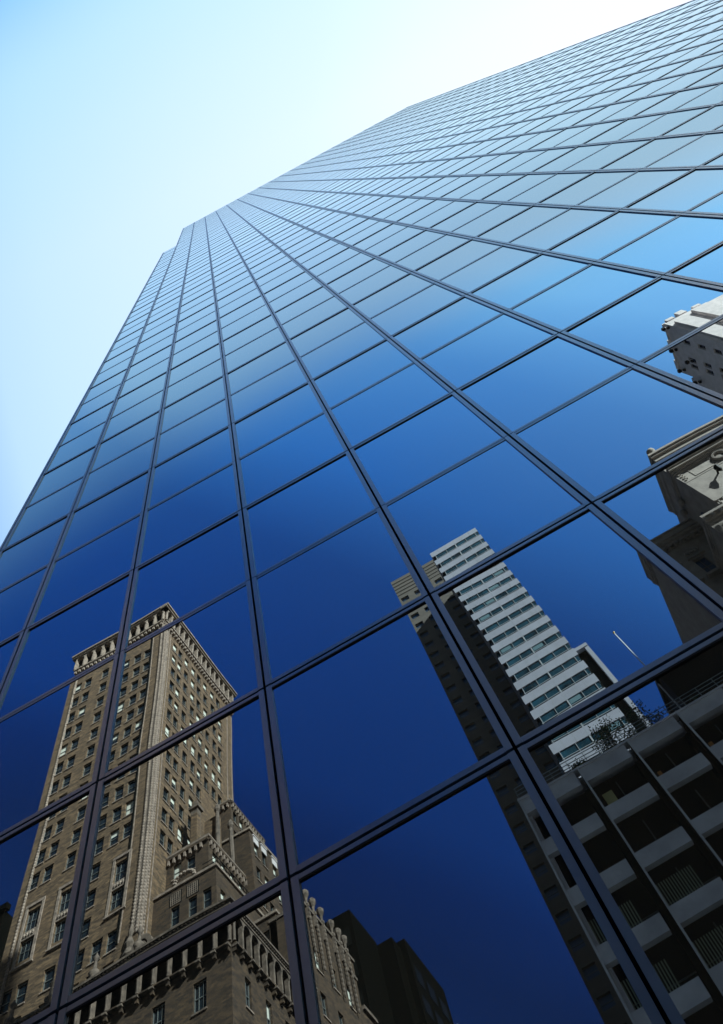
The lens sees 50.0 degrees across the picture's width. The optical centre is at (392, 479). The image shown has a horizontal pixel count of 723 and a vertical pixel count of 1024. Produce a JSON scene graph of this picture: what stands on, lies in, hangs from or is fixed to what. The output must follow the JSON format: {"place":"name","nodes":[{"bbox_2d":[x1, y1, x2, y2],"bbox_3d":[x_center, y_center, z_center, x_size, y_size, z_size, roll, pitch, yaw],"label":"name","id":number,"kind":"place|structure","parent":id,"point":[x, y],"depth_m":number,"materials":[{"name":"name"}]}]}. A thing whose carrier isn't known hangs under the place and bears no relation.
{"place":"outdoors","nodes":[
{"label":"outdoors","id":0,"kind":"place"},
{"bbox_2d":[0,0,691,546],"label":"sky","id":1,"kind":"structure","parent":0,"point":[125,125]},
{"bbox_2d":[0,0,722,1023],"bbox_3d":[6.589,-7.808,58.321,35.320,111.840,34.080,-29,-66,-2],"label":"glass office tower","id":2,"kind":"structure","parent":0,"point":[362,604],"depth_m":7.07,"materials":[{"name":"blue glass"}]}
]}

